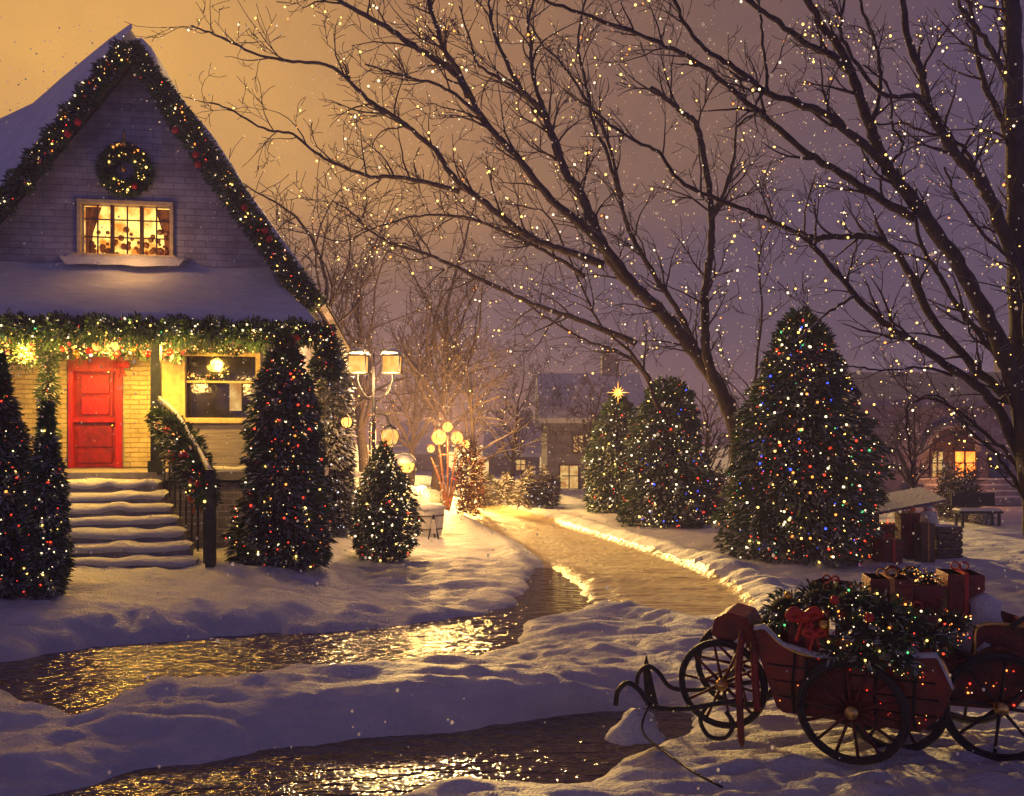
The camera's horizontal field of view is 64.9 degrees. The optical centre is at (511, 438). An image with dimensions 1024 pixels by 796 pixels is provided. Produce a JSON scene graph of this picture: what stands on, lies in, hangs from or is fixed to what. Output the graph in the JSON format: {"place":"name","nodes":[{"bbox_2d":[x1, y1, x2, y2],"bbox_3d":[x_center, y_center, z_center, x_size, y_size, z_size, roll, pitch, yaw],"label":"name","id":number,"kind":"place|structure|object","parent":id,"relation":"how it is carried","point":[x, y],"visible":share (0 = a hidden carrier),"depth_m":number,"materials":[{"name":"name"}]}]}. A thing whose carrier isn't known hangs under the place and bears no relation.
{"place":"outdoors","nodes":[
{"label":"outdoors","id":0,"kind":"place"},
{"bbox_2d":[0,568,693,795],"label":"water","id":1,"kind":"structure","parent":0,"point":[572,749],"depth_m":7.63,"materials":[{"name":"brown liquid"}]},
{"bbox_2d":[354,472,365,512],"bbox_3d":[-4.615,1.565,22.763,0.966,1.210,0.800,0,0,0],"label":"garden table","id":2,"kind":"object","parent":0,"point":[357,474],"visible":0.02,"depth_m":22.39,"materials":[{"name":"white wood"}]},
{"bbox_2d":[0,445,1023,795],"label":"snowy ground","id":3,"kind":"structure","parent":0,"point":[558,665],"depth_m":8.16,"materials":[{"name":"white snow"}]},
{"bbox_2d":[0,351,51,599],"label":"christmas tree","id":4,"kind":"object","parent":3,"relation":"on","point":[15,457],"visible":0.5,"depth_m":11.58,"materials":[{"name":"green plant"}]},
{"bbox_2d":[14,400,77,599],"bbox_3d":[-6.618,0.897,11.427,0.820,2.908,0.780,0,0,0],"label":"topiary bush","id":5,"kind":"object","parent":3,"relation":"on","point":[48,573],"visible":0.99,"depth_m":11.29,"materials":[{"name":"green plant"}]},
{"bbox_2d":[0,24,350,570],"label":"house","id":6,"kind":"structure","parent":3,"relation":"on","point":[247,279],"depth_m":17.45,"materials":[{"name":"paint"}]},
{"bbox_2d":[0,336,41,373],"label":"light","id":7,"kind":"object","parent":6,"relation":"attached to","point":[18,352],"visible":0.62,"depth_m":15.91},
{"bbox_2d":[31,337,63,454],"bbox_3d":[-8.794,-0.728,15.240,0.626,2.720,0.639,0,0,0],"label":"garland","id":8,"kind":"object","parent":6,"relation":"on","point":[47,372],"visible":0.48,"depth_m":15.18},
{"bbox_2d":[0,37,133,233],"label":"garland","id":9,"kind":"object","parent":6,"relation":"attached to","point":[100,79],"visible":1,"depth_m":16.68},
{"bbox_2d":[73,372,114,466],"bbox_3d":[-9.069,-0.569,17.574,1.090,2.395,0.160,0,0,-8],"label":"door","id":10,"kind":"structure","parent":6,"relation":"in","point":[100,452],"depth_m":17.56,"materials":[{"name":"red paint"}]},
{"bbox_2d":[92,338,118,350],"bbox_3d":[-8.166,-1.958,16.188,0.527,0.385,0.228,0,0,0],"label":"porch light","id":11,"kind":"object","parent":6,"relation":"attached to","point":[114,345],"visible":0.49,"depth_m":16.14,"materials":[{"name":"yellow glass"}]},
{"bbox_2d":[113,360,129,376],"bbox_3d":[-8.453,-1.514,17.395,0.377,0.349,0.129,0,0,0],"label":"ribbon bow","id":12,"kind":"object","parent":6,"relation":"attached to","point":[120,366],"visible":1,"depth_m":17.38,"materials":[{"name":"red fabric"}]},
{"bbox_2d":[59,339,186,365],"bbox_3d":[-8.201,-1.895,16.649,2.878,0.804,0.688,0,0,-8],"label":"garland","id":13,"kind":"object","parent":6,"relation":"attached to","point":[78,348],"visible":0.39,"depth_m":16.56,"materials":[{"name":"gold plant"}]},
{"bbox_2d":[59,198,188,265],"bbox_3d":[-8.369,-4.442,17.504,2.533,1.500,0.610,0,0,-8],"label":"gable window","id":14,"kind":"structure","parent":6,"relation":"in","point":[131,228],"depth_m":17.66,"materials":[{"name":"yellow glass"}]},
{"bbox_2d":[94,130,155,199],"bbox_3d":[-8.388,-5.920,17.451,1.293,1.524,0.514,0,0,-7],"label":"wreath","id":15,"kind":"object","parent":6,"relation":"attached to","point":[108,172],"visible":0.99,"depth_m":17.37,"materials":[{"name":"green plant"}]},
{"bbox_2d":[0,308,323,355],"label":"garland","id":16,"kind":"object","parent":6,"relation":"attached to","point":[147,332],"visible":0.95,"depth_m":14.92},
{"bbox_2d":[291,335,299,342],"bbox_3d":[-4.090,-1.836,15.084,0.242,0.224,0.083,0,0,0],"label":"ribbon bow","id":17,"kind":"object","parent":16,"relation":"attached to","point":[296,338],"visible":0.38,"depth_m":15.07,"materials":[{"name":"red fabric"}]},
{"bbox_2d":[143,401,223,513],"bbox_3d":[-5.837,0.294,14.473,0.853,2.020,3.032,0,0,-42],"label":"garland","id":18,"kind":"object","parent":6,"relation":"attached to","point":[188,470],"visible":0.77,"depth_m":14.26},
{"bbox_2d":[187,496,202,512],"bbox_3d":[-5.358,1.110,13.690,0.350,0.324,0.120,0,0,0],"label":"ribbon bow","id":19,"kind":"object","parent":18,"relation":"attached to","point":[189,499],"visible":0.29,"depth_m":13.68,"materials":[{"name":"red fabric"}]},
{"bbox_2d":[186,370,230,380],"bbox_3d":[-6.799,-1.423,17.968,0.986,0.285,0.238,0,0,-7],"label":"garland","id":20,"kind":"object","parent":6,"relation":"attached to","point":[227,374],"visible":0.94,"depth_m":17.95},
{"bbox_2d":[181,351,260,422],"bbox_3d":[-6.465,-1.132,17.899,1.803,1.587,0.440,0,0,-8],"label":"window","id":21,"kind":"structure","parent":6,"relation":"in","point":[221,408],"depth_m":18.04,"materials":[{"name":"black glass"}]},
{"bbox_2d":[184,345,258,357],"bbox_3d":[-6.416,-2.028,17.701,1.750,0.527,0.511,0,0,-7],"label":"garland","id":22,"kind":"object","parent":6,"relation":"attached to","point":[240,349],"visible":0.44,"depth_m":17.66},
{"bbox_2d":[120,36,326,314],"bbox_3d":[-6.121,-5.534,17.219,4.273,5.804,0.772,0,0,-9],"label":"garland","id":23,"kind":"object","parent":6,"relation":"attached to","point":[263,237],"visible":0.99,"depth_m":17.09},
{"bbox_2d":[305,323,344,387],"bbox_3d":[-3.624,-1.606,15.552,0.774,1.269,0.772,0,0,0],"label":"garland","id":24,"kind":"object","parent":6,"relation":"hanging from","point":[331,372],"visible":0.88,"depth_m":15.43},
{"bbox_2d":[220,327,337,571],"bbox_3d":[-4.169,0.200,14.649,2.108,4.468,2.211,0,0,0],"label":"christmas tree","id":25,"kind":"object","parent":3,"relation":"on","point":[283,500],"visible":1,"depth_m":14.22,"materials":[{"name":"green plant"}]},
{"bbox_2d":[315,335,357,538],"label":"frosted conifer","id":26,"kind":"object","parent":3,"relation":"on","point":[340,439],"visible":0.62,"depth_m":18.36,"materials":[{"name":"green plant"}]},
{"bbox_2d":[323,395,352,480],"bbox_3d":[-3.897,0.639,18.000,0.672,3.242,0.237,0,0,0],"label":"garden lamp","id":27,"kind":"object","parent":3,"relation":"on","point":[346,420],"visible":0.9,"depth_m":17.98,"materials":[{"name":"black metal"}]},
{"bbox_2d":[229,123,467,406],"bbox_3d":[-5.467,-3.726,25.264,8.138,11.858,6.804,0,0,0],"label":"bare tree","id":28,"kind":"object","parent":3,"relation":"on","point":[333,296],"visible":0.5,"depth_m":25.18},
{"bbox_2d":[347,347,403,468],"bbox_3d":[-3.308,0.118,19.500,1.387,4.686,0.546,0,0,0],"label":"street lamp","id":29,"kind":"object","parent":3,"relation":"on","point":[359,357],"visible":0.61,"depth_m":19.31,"materials":[{"name":"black metal"}]},
{"bbox_2d":[297,148,456,485],"bbox_3d":[-6.407,-4.471,31.047,8.120,13.328,7.121,0,0,-45],"label":"bare tree","id":30,"kind":"object","parent":3,"relation":"on","point":[361,420],"visible":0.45,"depth_m":30.59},
{"bbox_2d":[369,413,399,462],"bbox_3d":[-3.254,0.926,20.500,0.786,3.154,0.448,0,0,0],"label":"garden lamp","id":31,"kind":"object","parent":3,"relation":"on","point":[390,433],"visible":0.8,"depth_m":20.40,"materials":[{"name":"yellow glass"}]},
{"bbox_2d":[348,440,425,562],"bbox_3d":[-2.726,1.363,16.899,1.626,2.676,1.538,0,0,31],"label":"topiary bush","id":32,"kind":"object","parent":3,"relation":"on","point":[382,487],"visible":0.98,"depth_m":16.59,"materials":[{"name":"green plant"}]},
{"bbox_2d":[394,453,416,520],"bbox_3d":[-3.011,1.446,22.490,0.696,2.095,0.679,0,0,0],"label":"garden lamp","id":33,"kind":"object","parent":3,"relation":"on","point":[406,461],"visible":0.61,"depth_m":22.28,"materials":[{"name":"glass"}]},
{"bbox_2d":[402,485,431,503],"bbox_3d":[-3.535,2.024,28.037,1.499,0.786,1.435,0,0,0],"label":"snowy bush","id":34,"kind":"object","parent":3,"relation":"on","point":[425,496],"visible":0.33,"depth_m":27.66,"materials":[{"name":"white snow"}]},
{"bbox_2d":[392,414,453,470],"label":"house","id":35,"kind":"structure","parent":3,"relation":"on","point":[423,454],"depth_m":52.00,"materials":[{"name":"grey wood"}]},
{"bbox_2d":[351,209,502,485],"bbox_3d":[-3.291,-3.274,32.064,5.858,10.972,4.620,0,0,0],"label":"bare tree","id":36,"kind":"object","parent":3,"relation":"on","point":[411,444],"visible":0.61,"depth_m":31.74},
{"bbox_2d":[413,503,445,536],"bbox_3d":[-2.195,2.124,21.200,0.936,0.870,0.934,0,0,0],"label":"planter","id":37,"kind":"object","parent":3,"relation":"on","point":[427,511],"visible":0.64,"depth_m":20.86,"materials":[{"name":"white stone"}]},
{"bbox_2d":[428,489,443,504],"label":"snowy bush","id":38,"kind":"object","parent":37,"relation":"on","point":[436,496],"visible":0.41,"depth_m":31.65,"materials":[{"name":"white snow"}]},
{"bbox_2d":[428,514,438,539],"bbox_3d":[-1.989,2.244,20.562,0.297,0.636,0.434,0,0,0],"label":"easel sign","id":39,"kind":"object","parent":3,"relation":"on","point":[433,527],"visible":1,"depth_m":20.39,"materials":[{"name":"white wood"}]},
{"bbox_2d":[347,159,551,490],"bbox_3d":[-2.432,-4.352,31.158,7.956,14.193,5.417,0,0,0],"label":"bare tree","id":40,"kind":"object","parent":3,"relation":"on","point":[436,316],"visible":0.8,"depth_m":31.69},
{"bbox_2d":[368,288,544,507],"bbox_3d":[-2.210,-1.498,30.333,5.796,8.479,5.104,0,0,-37],"label":"bare tree","id":41,"kind":"object","parent":3,"relation":"on","point":[470,396],"visible":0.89,"depth_m":30.58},
{"bbox_2d":[450,436,488,516],"bbox_3d":[-1.331,1.299,25.969,0.786,2.825,3.443,0,0,15],"label":"hedge","id":42,"kind":"object","parent":3,"relation":"on","point":[464,501],"visible":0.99,"depth_m":25.84,"materials":[{"name":"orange plant"}]},
{"bbox_2d":[124,0,830,545],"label":"bare tree","id":43,"kind":"object","parent":3,"relation":"on","point":[682,336],"visible":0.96,"depth_m":19.25,"materials":[{"name":"brown plant"}]},
{"bbox_2d":[476,472,519,506],"bbox_3d":[-0.500,1.972,30.870,1.019,1.644,4.330,0,0,-29],"label":"hedge","id":44,"kind":"object","parent":3,"relation":"on","point":[498,493],"visible":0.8,"depth_m":30.37,"materials":[{"name":"green plant"}]},
{"bbox_2d":[464,345,557,481],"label":"bare tree","id":45,"kind":"object","parent":3,"relation":"on","point":[512,458],"visible":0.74,"depth_m":38.60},
{"bbox_2d":[483,411,540,475],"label":"house","id":46,"kind":"structure","parent":3,"relation":"on","point":[527,456],"depth_m":56.00,"materials":[{"name":"grey wood"}]},
{"bbox_2d":[515,459,525,470],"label":"window","id":47,"kind":"structure","parent":46,"relation":"in","point":[519,465],"depth_m":55.96,"materials":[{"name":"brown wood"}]},
{"bbox_2d":[515,463,564,509],"bbox_3d":[0.998,1.716,29.158,1.110,1.931,3.020,0,0,40],"label":"hedge","id":48,"kind":"object","parent":3,"relation":"on","point":[541,492],"visible":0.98,"depth_m":28.82,"materials":[{"name":"plant"}]},
{"bbox_2d":[512,345,588,441],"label":"bare tree","id":49,"kind":"object","parent":3,"relation":"on","point":[560,398],"visible":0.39,"depth_m":40.60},
{"bbox_2d":[536,360,633,461],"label":"bare tree","id":50,"kind":"object","parent":3,"relation":"on","point":[591,413],"visible":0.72,"depth_m":36.86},
{"bbox_2d":[534,354,645,488],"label":"house","id":51,"kind":"structure","parent":3,"relation":"on","point":[570,470],"depth_m":40.86,"materials":[{"name":"grey wood"}]},
{"bbox_2d":[559,464,578,488],"bbox_3d":[2.836,1.909,39.947,1.013,1.267,0.115,0,0,0],"label":"window","id":52,"kind":"structure","parent":51,"relation":"in","point":[570,472],"depth_m":39.95,"materials":[{"name":"beige glass"}]},
{"bbox_2d":[572,434,584,452],"bbox_3d":[3.291,0.255,39.947,0.613,0.940,0.115,0,0,0],"label":"window","id":53,"kind":"structure","parent":51,"relation":"in","point":[580,436],"depth_m":39.92,"materials":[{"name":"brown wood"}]},
{"bbox_2d":[579,394,645,513],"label":"christmas tree","id":54,"kind":"object","parent":3,"relation":"on","point":[609,449],"visible":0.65,"depth_m":27.26,"materials":[{"name":"green plant"}]},
{"bbox_2d":[606,386,629,398],"bbox_3d":[3.243,-1.409,24.600,0.720,0.720,0.209,0,0,0],"label":"star","id":55,"kind":"object","parent":54,"relation":"attached to","point":[617,392],"visible":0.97,"depth_m":24.56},
{"bbox_2d":[605,707,665,745],"bbox_3d":[1.006,2.372,6.715,0.487,0.266,0.371,0,0,-13],"label":"snow clod","id":56,"kind":"object","parent":3,"relation":"on","point":[625,730],"visible":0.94,"depth_m":6.60,"materials":[{"name":"white snow"}]},
{"bbox_2d":[643,655,657,705],"bbox_3d":[1.355,2.327,7.783,0.161,0.490,0.115,0,0,23],"label":"plough blade","id":57,"kind":"object","parent":3,"relation":"on","point":[649,689],"visible":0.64,"depth_m":7.76,"materials":[{"name":"black metal"}]},
{"bbox_2d":[613,374,720,528],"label":"christmas tree","id":58,"kind":"object","parent":3,"relation":"on","point":[671,441],"visible":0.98,"depth_m":22.87,"materials":[{"name":"green plant"}]},
{"bbox_2d":[635,363,740,481],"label":"bare tree","id":59,"kind":"object","parent":3,"relation":"on","point":[708,442],"visible":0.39,"depth_m":25.95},
{"bbox_2d":[685,462,728,524],"bbox_3d":[5.541,1.671,23.488,1.922,2.070,1.249,0,0,16],"label":"hedge","id":60,"kind":"object","parent":3,"relation":"on","point":[719,481],"visible":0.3,"depth_m":23.14,"materials":[{"name":"green plant"}]},
{"bbox_2d":[543,0,1023,537],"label":"bare tree","id":61,"kind":"object","parent":3,"relation":"on","point":[1003,348],"visible":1,"depth_m":12.74,"materials":[{"name":"brown plant"}]},
{"bbox_2d":[613,603,954,787],"bbox_3d":[2.151,1.917,6.381,2.606,1.008,1.783,0,0,0],"label":"horse cart","id":62,"kind":"object","parent":3,"relation":"on","point":[843,693],"visible":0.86,"depth_m":6.17,"materials":[{"name":"red paint"}]},
{"bbox_2d":[788,596,829,651],"bbox_3d":[2.379,1.466,6.440,0.315,0.413,0.321,0,0,23],"label":"gift box","id":63,"kind":"object","parent":62,"relation":"on","point":[804,642],"visible":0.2,"depth_m":6.32,"materials":[{"name":"red paint"}]},
{"bbox_2d":[808,574,852,616],"bbox_3d":[2.608,1.272,6.581,0.273,0.321,0.278,0,0,40],"label":"gift box","id":64,"kind":"object","parent":63,"relation":"on","point":[823,580],"visible":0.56,"depth_m":6.54,"materials":[{"name":"red paper"}]},
{"bbox_2d":[808,662,844,711],"bbox_3d":[2.396,1.891,6.132,0.270,0.360,0.018,0,0,27],"label":"door","id":65,"kind":"structure","parent":62,"relation":"in","point":[838,674],"depth_m":6.12,"materials":[{"name":"red wood"}]},
{"bbox_2d":[755,578,960,680],"bbox_3d":[2.554,1.437,6.173,1.555,0.687,0.696,0,0,35],"label":"evergreen heap","id":66,"kind":"object","parent":62,"relation":"on","point":[855,605],"visible":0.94,"depth_m":5.98,"materials":[{"name":"green plant"}]},
{"bbox_2d":[784,606,823,641],"bbox_3d":[2.232,1.415,6.144,0.296,0.274,0.101,0,0,0],"label":"ribbon bow","id":67,"kind":"object","parent":66,"relation":"attached to","point":[802,617],"visible":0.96,"depth_m":6.13,"materials":[{"name":"red fabric"}]},
{"bbox_2d":[801,627,827,650],"bbox_3d":[2.295,1.518,6.093,0.202,0.187,0.069,0,0,0],"label":"ribbon bow","id":68,"kind":"object","parent":66,"relation":"attached to","point":[813,634],"visible":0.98,"depth_m":6.09,"materials":[{"name":"red fabric"}]},
{"bbox_2d":[834,584,887,652],"bbox_3d":[2.753,1.419,6.316,0.357,0.550,0.364,0,0,34],"label":"gift box","id":69,"kind":"object","parent":62,"relation":"on","point":[851,588],"visible":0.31,"depth_m":6.24,"materials":[{"name":"red paper"}]},
{"bbox_2d":[891,600,937,652],"bbox_3d":[3.056,1.475,6.139,0.294,0.476,0.321,0,0,17],"label":"gift box","id":70,"kind":"object","parent":62,"relation":"on","point":[932,617],"visible":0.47,"depth_m":5.99,"materials":[{"name":"red wood"}]},
{"bbox_2d":[862,568,913,606],"bbox_3d":[2.969,1.208,6.364,0.315,0.370,0.300,0,0,11],"label":"gift box","id":71,"kind":"object","parent":70,"relation":"on","point":[882,582],"visible":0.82,"depth_m":6.23,"materials":[{"name":"red paper"}]},
{"bbox_2d":[706,304,896,568],"bbox_3d":[6.035,-0.076,16.916,3.590,5.407,3.530,0,0,-43],"label":"christmas tree","id":72,"kind":"object","parent":3,"relation":"on","point":[795,462],"visible":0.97,"depth_m":16.06,"materials":[{"name":"green plant"}]},
{"bbox_2d":[872,534,903,562],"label":"gift box","id":73,"kind":"object","parent":3,"relation":"on","point":[885,551],"visible":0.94,"depth_m":15.60,"materials":[{"name":"red paper"}]},
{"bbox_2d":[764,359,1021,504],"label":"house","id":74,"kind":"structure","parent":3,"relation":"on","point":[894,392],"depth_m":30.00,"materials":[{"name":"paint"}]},
{"bbox_2d":[929,450,945,477],"bbox_3d":[15.832,0.955,29.947,0.549,1.067,0.115,0,0,0],"label":"window","id":75,"kind":"structure","parent":74,"relation":"in","point":[942,456],"depth_m":29.95,"materials":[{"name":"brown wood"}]},
{"bbox_2d":[946,452,952,473],"bbox_3d":[16.255,1.529,29.916,0.382,2.076,0.148,0,0,0],"label":"door","id":76,"kind":"structure","parent":74,"relation":"in","point":[950,458],"depth_m":29.91,"materials":[{"name":"brown wood"}]},
{"bbox_2d":[952,450,977,477],"bbox_3d":[16.855,0.955,29.947,0.904,1.067,0.115,0,0,0],"label":"window","id":77,"kind":"structure","parent":74,"relation":"in","point":[957,456],"depth_m":29.95,"materials":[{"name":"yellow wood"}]},
{"bbox_2d":[989,455,1007,477],"bbox_3d":[18.094,1.415,29.930,0.700,1.600,0.050,0,0,0],"label":"window","id":78,"kind":"structure","parent":74,"relation":"in","point":[991,473],"depth_m":29.90,"materials":[{"name":"grey glass"}]},
{"bbox_2d":[865,487,946,541],"bbox_3d":[8.590,1.812,17.859,1.574,1.413,1.207,0,0,0],"label":"market stall","id":79,"kind":"object","parent":3,"relation":"on","point":[913,498],"visible":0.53,"depth_m":17.70,"materials":[{"name":"red wood"}]},
{"bbox_2d":[920,506,938,523],"bbox_3d":[8.965,1.742,17.337,0.458,0.580,0.475,0,0,0],"label":"sack","id":80,"kind":"object","parent":79,"relation":"on","point":[929,512],"visible":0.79,"depth_m":17.21,"materials":[{"name":"white fabric"}]},
{"bbox_2d":[894,507,919,558],"bbox_3d":[8.127,1.933,16.550,0.385,1.051,0.392,0,0,6],"label":"gift box","id":81,"kind":"object","parent":3,"relation":"on","point":[905,521],"visible":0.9,"depth_m":16.38,"materials":[{"name":"red paper"}]},
{"bbox_2d":[864,343,984,510],"bbox_3d":[13.193,-0.305,25.830,3.821,5.786,1.836,0,0,0],"label":"bare tree","id":82,"kind":"object","parent":3,"relation":"on","point":[907,472],"visible":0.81,"depth_m":25.89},
{"bbox_2d":[914,519,935,561],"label":"gift box","id":83,"kind":"object","parent":3,"relation":"on","point":[924,544],"visible":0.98,"depth_m":16.01,"materials":[{"name":"brown paper"}]},
{"bbox_2d":[849,593,1023,760],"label":"carriage","id":84,"kind":"object","parent":3,"relation":"on","point":[989,657],"visible":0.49,"depth_m":6.19,"materials":[{"name":"red wood"}]},
{"bbox_2d":[862,565,944,615],"bbox_3d":[3.236,1.383,6.682,0.546,0.663,0.449,0,0,14],"label":"gift box","id":85,"kind":"object","parent":84,"relation":"on","point":[930,595],"visible":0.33,"depth_m":6.44,"materials":[{"name":"red paper"}]},
{"bbox_2d":[893,565,941,583],"bbox_3d":[3.281,1.149,6.606,0.455,0.245,0.297,0,0,23],"label":"evergreen heap","id":86,"kind":"object","parent":85,"relation":"on","point":[919,577],"visible":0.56,"depth_m":6.55,"materials":[{"name":"green plant"}]},
{"bbox_2d":[930,605,979,642],"bbox_3d":[3.140,1.486,6.285,0.918,0.394,0.424,0,0,21],"label":"evergreen heap","id":87,"kind":"object","parent":84,"relation":"on","point":[953,622],"visible":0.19,"depth_m":6.14,"materials":[{"name":"green plant"}]},
{"bbox_2d":[936,561,984,651],"bbox_3d":[3.667,1.359,6.589,0.273,0.711,0.321,0,0,11],"label":"gift box","id":88,"kind":"object","parent":84,"relation":"on","point":[961,585],"visible":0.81,"depth_m":6.45,"materials":[{"name":"red paper"}]},
{"bbox_2d":[935,524,962,558],"bbox_3d":[8.909,2.144,16.610,0.530,0.710,0.530,0,0,0],"label":"crate","id":89,"kind":"object","parent":3,"relation":"on","point":[946,537],"visible":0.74,"depth_m":16.34,"materials":[{"name":"brown wood"}]},
{"bbox_2d":[931,456,989,520],"bbox_3d":[13.533,1.574,24.432,1.430,2.102,1.439,0,0,0],"label":"hedge","id":90,"kind":"object","parent":3,"relation":"on","point":[965,484],"visible":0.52,"depth_m":24.22,"materials":[{"name":"green plant"}]},
{"bbox_2d":[951,493,1003,527],"bbox_3d":[12.842,1.978,22.227,1.200,0.925,0.445,0,0,0],"label":"garden bench","id":91,"kind":"object","parent":3,"relation":"on","point":[968,499],"visible":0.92,"depth_m":22.40,"materials":[{"name":"wood"}]},
{"bbox_2d":[0,0,1023,789],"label":"falling snow","id":92,"kind":"structure","parent":0,"point":[550,312],"depth_m":12.12,"materials":[{"name":"white snow"}]},
{"bbox_2d":[0,0,1023,445],"label":"sky","id":93,"kind":"structure","parent":0,"point":[31,17],"materials":[{"name":"purple"}]},
{"bbox_2d":[444,496,756,615],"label":"path","id":94,"kind":"structure","parent":0,"point":[639,576],"depth_m":16.40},
{"bbox_2d":[427,421,469,510],"bbox_3d":[-2.274,1.057,28.926,1.591,3.367,0.600,0,0,0],"label":"street lamp","id":95,"kind":"object","parent":94,"relation":"on","point":[438,437],"visible":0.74,"depth_m":28.89,"materials":[{"name":"yellow glass"}]},
{"bbox_2d":[964,514,996,524],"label":"snowy bush","id":96,"kind":"object","parent":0,"point":[978,519],"visible":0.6,"depth_m":22.73,"materials":[{"name":"white snow"}]}
]}

